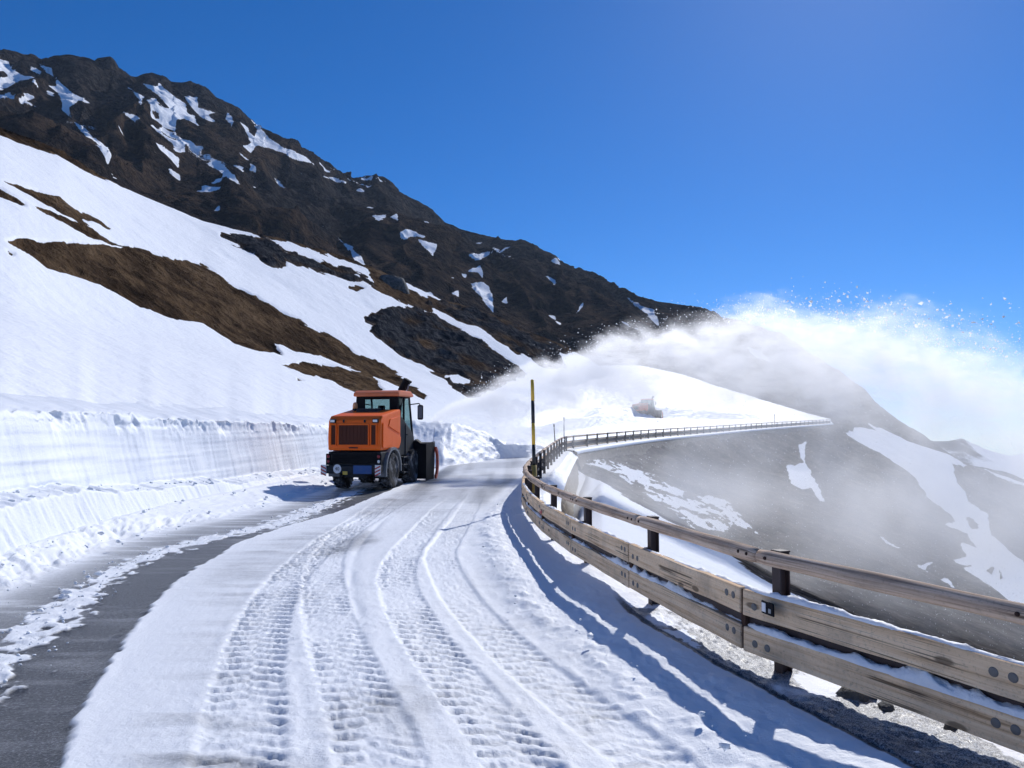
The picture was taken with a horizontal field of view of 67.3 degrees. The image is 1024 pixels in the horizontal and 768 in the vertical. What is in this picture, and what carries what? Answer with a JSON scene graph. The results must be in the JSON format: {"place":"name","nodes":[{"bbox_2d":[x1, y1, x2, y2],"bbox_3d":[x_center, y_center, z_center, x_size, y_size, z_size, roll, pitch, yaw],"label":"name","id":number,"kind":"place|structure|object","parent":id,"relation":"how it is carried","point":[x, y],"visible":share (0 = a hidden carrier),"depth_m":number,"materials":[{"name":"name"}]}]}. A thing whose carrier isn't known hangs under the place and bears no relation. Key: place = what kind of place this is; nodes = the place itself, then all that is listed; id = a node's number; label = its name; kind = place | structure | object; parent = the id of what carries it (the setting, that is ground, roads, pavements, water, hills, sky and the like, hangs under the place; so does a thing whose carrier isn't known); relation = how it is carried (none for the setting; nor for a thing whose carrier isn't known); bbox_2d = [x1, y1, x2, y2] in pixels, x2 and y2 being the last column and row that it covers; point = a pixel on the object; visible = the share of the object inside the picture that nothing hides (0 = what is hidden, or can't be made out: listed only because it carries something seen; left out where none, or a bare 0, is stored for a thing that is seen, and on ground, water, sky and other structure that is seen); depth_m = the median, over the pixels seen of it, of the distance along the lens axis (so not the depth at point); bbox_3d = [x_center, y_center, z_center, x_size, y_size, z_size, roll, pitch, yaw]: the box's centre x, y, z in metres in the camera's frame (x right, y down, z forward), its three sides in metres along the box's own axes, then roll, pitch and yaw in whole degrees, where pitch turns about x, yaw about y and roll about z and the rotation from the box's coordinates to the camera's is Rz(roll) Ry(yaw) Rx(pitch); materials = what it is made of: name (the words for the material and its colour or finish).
{"place":"outdoors","nodes":[
{"label":"outdoors","id":0,"kind":"place"},
{"bbox_2d":[0,127,608,421],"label":"snow slope","id":1,"kind":"structure","parent":0,"point":[112,291],"depth_m":54.80,"materials":[{"name":"white snow"}]},
{"bbox_2d":[380,274,409,293],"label":"boulder","id":2,"kind":"object","parent":1,"relation":"on","point":[395,282],"visible":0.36,"depth_m":119.78,"materials":[{"name":"grey stone"}]},
{"bbox_2d":[0,451,1023,767],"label":"road","id":3,"kind":"structure","parent":0,"point":[368,625],"depth_m":5.74,"materials":[{"name":"white snow"}]},
{"bbox_2d":[0,392,332,555],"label":"snow wall","id":4,"kind":"structure","parent":3,"relation":"on","point":[72,446],"depth_m":14.72,"materials":[{"name":"white snow"}]},
{"bbox_2d":[321,378,438,488],"bbox_3d":[-3.950,1.399,23.117,2.380,3.259,4.299,-1,-3,11],"label":"snow blower","id":5,"kind":"object","parent":3,"relation":"on","point":[370,437],"visible":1,"depth_m":21.69,"materials":[{"name":"orange metal"}]},
{"bbox_2d":[0,469,788,767],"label":"snow crumbs","id":6,"kind":"object","parent":3,"relation":"on","point":[725,746],"visible":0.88,"depth_m":8.83,"materials":[{"name":"white snow"}]},
{"bbox_2d":[531,379,536,492],"bbox_3d":[0.475,1.403,16.542,0.146,3.007,0.113,0,-4,0],"label":"snow pole","id":7,"kind":"object","parent":3,"relation":"on","point":[534,468],"visible":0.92,"depth_m":16.53,"materials":[{"name":"black paint"}]},
{"bbox_2d":[521,458,1023,753],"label":"guardrail","id":8,"kind":"object","parent":3,"relation":"on","point":[998,680],"visible":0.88,"depth_m":4.87,"materials":[{"name":"brown wood"}]},
{"bbox_2d":[523,496,1023,718],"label":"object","id":9,"kind":"structure","parent":8,"relation":"on","point":[914,675],"depth_m":4.45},
{"bbox_2d":[523,482,1023,665],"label":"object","id":10,"kind":"structure","parent":8,"relation":"on","point":[797,600],"depth_m":4.75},
{"bbox_2d":[836,687,876,701],"bbox_3d":[2.122,1.913,4.728,0.224,0.106,0.163,1,-4,-17],"label":"rock","id":11,"kind":"object","parent":3,"relation":"on","point":[845,693],"visible":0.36,"depth_m":4.67,"materials":[{"name":"grey stone"}]},
{"bbox_2d":[878,701,894,711],"bbox_3d":[2.208,1.910,4.536,0.086,0.059,0.136,-1,-4,15],"label":"rock","id":12,"kind":"object","parent":3,"relation":"on","point":[885,706],"visible":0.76,"depth_m":4.50,"materials":[{"name":"grey stone"}]},
{"bbox_2d":[943,724,956,730],"bbox_3d":[2.424,1.898,4.248,0.095,0.051,0.068,4,-6,-43],"label":"rock","id":13,"kind":"object","parent":3,"relation":"on","point":[946,727],"visible":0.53,"depth_m":4.22,"materials":[{"name":"grey stone"}]},
{"bbox_2d":[0,49,1023,482],"bbox_3d":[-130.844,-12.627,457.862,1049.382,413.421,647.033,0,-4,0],"label":"mountain","id":14,"kind":"structure","parent":0,"point":[198,151],"depth_m":350.44,"materials":[{"name":"black stone"}]},
{"bbox_2d":[0,0,1023,455],"label":"sky","id":15,"kind":"structure","parent":0,"point":[668,151],"materials":[{"name":"blue"}]},
{"bbox_2d":[412,365,831,466],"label":"snow field","id":16,"kind":"structure","parent":0,"point":[504,431],"depth_m":94.29,"materials":[{"name":"white snow"}]},
{"bbox_2d":[632,396,662,417],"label":"snow blower","id":17,"kind":"object","parent":16,"relation":"on","point":[646,406],"visible":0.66,"depth_m":105.30,"materials":[{"name":"metal"}]},
{"bbox_2d":[436,277,1023,648],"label":"snow flakes","id":18,"kind":"object","parent":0,"point":[878,317],"visible":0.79,"depth_m":30.05,"materials":[{"name":"white snow"}]},
{"bbox_2d":[552,425,1023,661],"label":"valley slope","id":19,"kind":"structure","parent":0,"point":[942,514],"depth_m":54.08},
{"bbox_2d":[561,462,578,516],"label":"snow","id":20,"kind":"structure","parent":19,"relation":"on","point":[571,486],"depth_m":32.29,"materials":[{"name":"white snow"}]},
{"bbox_2d":[536,437,564,478],"bbox_3d":[1.661,3.152,31.703,0.292,2.031,19.288,0,-4,6],"label":"guardrail","id":21,"kind":"object","parent":20,"relation":"on","point":[543,461],"visible":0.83,"depth_m":28.49,"materials":[{"name":"grey metal"}]},
{"bbox_2d":[573,425,833,468],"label":"retaining wall","id":22,"kind":"structure","parent":19,"relation":"on","point":[640,449],"depth_m":65.47,"materials":[{"name":"stone"}]},
{"bbox_2d":[565,419,829,451],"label":"guardrail","id":23,"kind":"object","parent":22,"relation":"on","point":[587,442],"visible":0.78,"depth_m":67.29,"materials":[{"name":"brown metal"}]},
{"bbox_2d":[567,423,833,453],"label":"ledge snow","id":24,"kind":"structure","parent":22,"relation":"on","point":[580,450],"depth_m":64.66,"materials":[{"name":"white snow"}]},
{"bbox_2d":[932,438,1023,478],"bbox_3d":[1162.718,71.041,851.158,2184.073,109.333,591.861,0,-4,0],"label":"distant range","id":25,"kind":"structure","parent":0,"point":[976,455],"depth_m":909.49,"materials":[{"name":"white snow"}]}
]}

